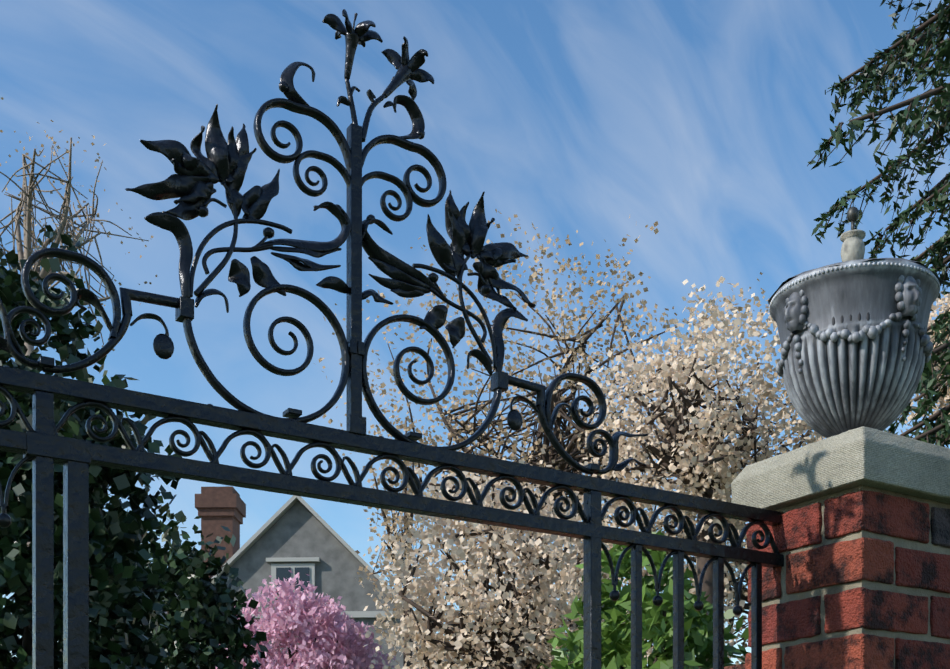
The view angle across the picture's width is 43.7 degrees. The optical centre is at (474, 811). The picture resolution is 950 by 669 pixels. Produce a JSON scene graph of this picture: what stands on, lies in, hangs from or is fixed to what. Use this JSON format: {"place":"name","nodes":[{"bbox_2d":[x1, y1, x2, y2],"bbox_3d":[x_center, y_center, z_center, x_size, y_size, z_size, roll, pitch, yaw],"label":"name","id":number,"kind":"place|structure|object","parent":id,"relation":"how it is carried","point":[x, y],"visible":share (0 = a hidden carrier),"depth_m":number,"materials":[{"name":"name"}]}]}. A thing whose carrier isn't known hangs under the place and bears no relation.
{"place":"outdoors","nodes":[
{"label":"outdoors","id":0,"kind":"place"},
{"bbox_2d":[0,0,949,665],"label":"sky","id":1,"kind":"structure","parent":0,"point":[704,120],"materials":[{"name":"blue"}]},
{"bbox_2d":[724,664,744,668],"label":"back wall","id":2,"kind":"structure","parent":0,"point":[741,666],"depth_m":2.67,"materials":[{"name":"brick"}]},
{"bbox_2d":[807,0,949,447],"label":"spruce","id":3,"kind":"object","parent":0,"point":[943,24],"depth_m":5.36,"materials":[{"name":"green plant"}]},
{"bbox_2d":[900,291,949,444],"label":"cherry","id":4,"kind":"object","parent":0,"point":[943,308],"depth_m":16.68,"materials":[{"name":"beige plant"}]},
{"label":"ground","id":5,"kind":"structure","parent":0,"visible":0},
{"bbox_2d":[0,97,156,546],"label":"bare tree","id":6,"kind":"object","parent":5,"relation":"on","point":[25,204],"depth_m":12.07,"materials":[{"name":"brown plant"}]},
{"bbox_2d":[0,225,181,668],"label":"evergreen","id":7,"kind":"object","parent":5,"relation":"on","point":[125,595],"depth_m":8.20,"materials":[{"name":"green plant"}]},
{"bbox_2d":[141,496,268,668],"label":"evergreen","id":8,"kind":"object","parent":5,"relation":"on","point":[203,611],"depth_m":19.71,"materials":[{"name":"green plant"}]},
{"bbox_2d":[215,570,395,668],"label":"flowering tree","id":9,"kind":"object","parent":5,"relation":"on","point":[293,614],"depth_m":29.03,"materials":[{"name":"pink plant"}]},
{"bbox_2d":[192,501,448,668],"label":"house wall","id":10,"kind":"structure","parent":5,"relation":"on","point":[297,529],"depth_m":42.16,"materials":[{"name":"paint"}]},
{"bbox_2d":[211,495,298,578],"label":"roof","id":11,"kind":"structure","parent":10,"relation":"on","point":[267,526],"depth_m":41.95,"materials":[{"name":"grey stone"}]},
{"bbox_2d":[195,486,245,576],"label":"chimney","id":12,"kind":"object","parent":11,"relation":"on","point":[216,507],"visible":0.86,"depth_m":46.68,"materials":[{"name":"brick"}]},
{"bbox_2d":[271,563,314,598],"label":"window surround","id":13,"kind":"object","parent":10,"relation":"attached to","point":[311,566],"visible":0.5,"depth_m":42.08,"materials":[{"name":"white paint"}]},
{"bbox_2d":[276,567,290,594],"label":"window glass","id":14,"kind":"object","parent":13,"relation":"in","point":[282,573],"visible":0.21,"depth_m":42.05,"materials":[{"name":"grey"}]},
{"bbox_2d":[295,567,308,592],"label":"window glass","id":15,"kind":"object","parent":13,"relation":"in","point":[303,572],"visible":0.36,"depth_m":42.02,"materials":[{"name":"grey"}]},
{"bbox_2d":[266,557,319,562],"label":"lintel","id":16,"kind":"structure","parent":10,"relation":"attached to","point":[293,560],"depth_m":42.00,"materials":[{"name":"grey stone"}]},
{"bbox_2d":[242,611,394,618],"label":"string course","id":17,"kind":"object","parent":10,"relation":"attached to","point":[363,614],"depth_m":41.96,"materials":[{"name":"grey stone"}]},
{"bbox_2d":[296,496,436,633],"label":"roof","id":18,"kind":"structure","parent":10,"relation":"on","point":[306,505],"depth_m":41.84,"materials":[{"name":"grey stone"}]},
{"bbox_2d":[0,13,783,668],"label":"iron bars","id":19,"kind":"object","parent":5,"relation":"on","point":[44,447],"visible":1,"depth_m":1.97,"materials":[{"name":"black metal"}]},
{"bbox_2d":[3,98,615,474],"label":"scrolls","id":20,"kind":"object","parent":19,"relation":"on","point":[332,127],"visible":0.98,"depth_m":1.95,"materials":[{"name":"metal"}]},
{"bbox_2d":[43,313,593,474],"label":"scrolls","id":21,"kind":"object","parent":19,"relation":"on","point":[106,348],"visible":1,"depth_m":1.77,"materials":[{"name":"metal"}]},
{"bbox_2d":[0,9,647,473],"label":"iron leaves","id":22,"kind":"object","parent":21,"relation":"on","point":[192,181],"visible":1,"depth_m":1.96,"materials":[{"name":"black metal"}]},
{"bbox_2d":[119,287,545,406],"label":"brackets","id":23,"kind":"object","parent":19,"relation":"on","point":[127,295],"visible":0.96,"depth_m":1.81,"materials":[{"name":"metal"}]},
{"bbox_2d":[0,456,755,600],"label":"scrolls","id":24,"kind":"object","parent":19,"relation":"on","point":[614,575],"visible":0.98,"depth_m":2.33,"materials":[{"name":"metal"}]},
{"bbox_2d":[33,405,741,547],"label":"scrolls","id":25,"kind":"object","parent":19,"relation":"on","point":[138,438],"visible":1,"depth_m":2.04,"materials":[{"name":"metal"}]},
{"bbox_2d":[0,385,779,553],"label":"scrolls","id":26,"kind":"object","parent":19,"relation":"on","point":[341,465],"visible":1,"depth_m":2.02,"materials":[{"name":"metal"}]},
{"bbox_2d":[355,404,448,668],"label":"blossoming tree","id":27,"kind":"object","parent":5,"relation":"on","point":[387,551],"depth_m":29.79,"materials":[{"name":"beige plant"}]},
{"bbox_2d":[359,447,652,668],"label":"cherry","id":28,"kind":"object","parent":5,"relation":"on","point":[423,587],"depth_m":13.33,"materials":[{"name":"white plant"}]},
{"bbox_2d":[313,209,764,640],"bbox_3d":[1.098,-4.956,22.734,8.516,13.254,8.422,0,0,-32],"label":"blossoming tree","id":29,"kind":"object","parent":5,"relation":"on","point":[546,378],"depth_m":22.01,"materials":[{"name":"beige plant"}]},
{"bbox_2d":[457,457,747,668],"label":"cherry","id":30,"kind":"object","parent":5,"relation":"on","point":[726,608],"depth_m":18.22,"materials":[{"name":"beige plant"}]},
{"bbox_2d":[537,529,749,668],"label":"shrub","id":31,"kind":"object","parent":5,"relation":"on","point":[656,630],"depth_m":4.10,"materials":[{"name":"green plant"}]},
{"bbox_2d":[577,276,822,668],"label":"cherry","id":32,"kind":"object","parent":5,"relation":"on","point":[679,375],"depth_m":16.43,"materials":[{"name":"white plant"}]},
{"bbox_2d":[612,272,824,662],"bbox_3d":[6.061,-4.887,24.579,7.198,13.118,6.554,0,0,-32],"label":"blossoming tree","id":33,"kind":"object","parent":5,"relation":"on","point":[743,349],"depth_m":24.27,"materials":[{"name":"beige plant"}]},
{"bbox_2d":[762,485,949,668],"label":"pier mortar","id":34,"kind":"object","parent":5,"relation":"on","point":[930,547],"visible":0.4,"depth_m":2.41,"materials":[{"name":"grey concrete"}]},
{"bbox_2d":[745,490,949,668],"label":"pier bricks","id":35,"kind":"object","parent":34,"relation":"attached to","point":[854,560],"visible":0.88,"depth_m":2.39,"materials":[{"name":"red brick"}]},
{"bbox_2d":[731,426,949,510],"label":"cap stone","id":36,"kind":"object","parent":35,"relation":"on","point":[866,456],"visible":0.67,"depth_m":2.38,"materials":[{"name":"beige stone"}]},
{"bbox_2d":[768,258,942,437],"bbox_3d":[0.809,-0.956,2.532,0.354,0.403,0.349,0,0,-32],"label":"urn","id":37,"kind":"object","parent":36,"relation":"on","point":[840,385],"visible":0.71,"depth_m":2.42,"materials":[{"name":"grey metal"}]},
{"bbox_2d":[840,229,865,261],"bbox_3d":[0.807,-1.194,2.531,0.052,0.082,0.052,0,0,-32],"label":"urn finial","id":38,"kind":"object","parent":37,"relation":"on","point":[853,247],"visible":0.69,"depth_m":2.51,"materials":[{"name":"stone"}]},
{"bbox_2d":[847,206,858,229],"bbox_3d":[0.807,-1.263,2.531,0.026,0.058,0.026,0,0,-32],"label":"urn finial","id":39,"kind":"object","parent":38,"relation":"on","point":[852,214],"visible":0.94,"depth_m":2.52,"materials":[{"name":"grey metal"}]},
{"bbox_2d":[776,275,932,377],"bbox_3d":[0.808,-1.007,2.530,0.318,0.184,0.314,0,0,33],"label":"garland","id":40,"kind":"object","parent":37,"relation":"on","point":[908,290],"visible":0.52,"depth_m":2.40},
{"bbox_2d":[782,312,926,347],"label":"urn slots","id":41,"kind":"object","parent":37,"relation":"in","point":[850,316],"visible":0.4,"depth_m":2.39,"materials":[{"name":"black"}]}
]}

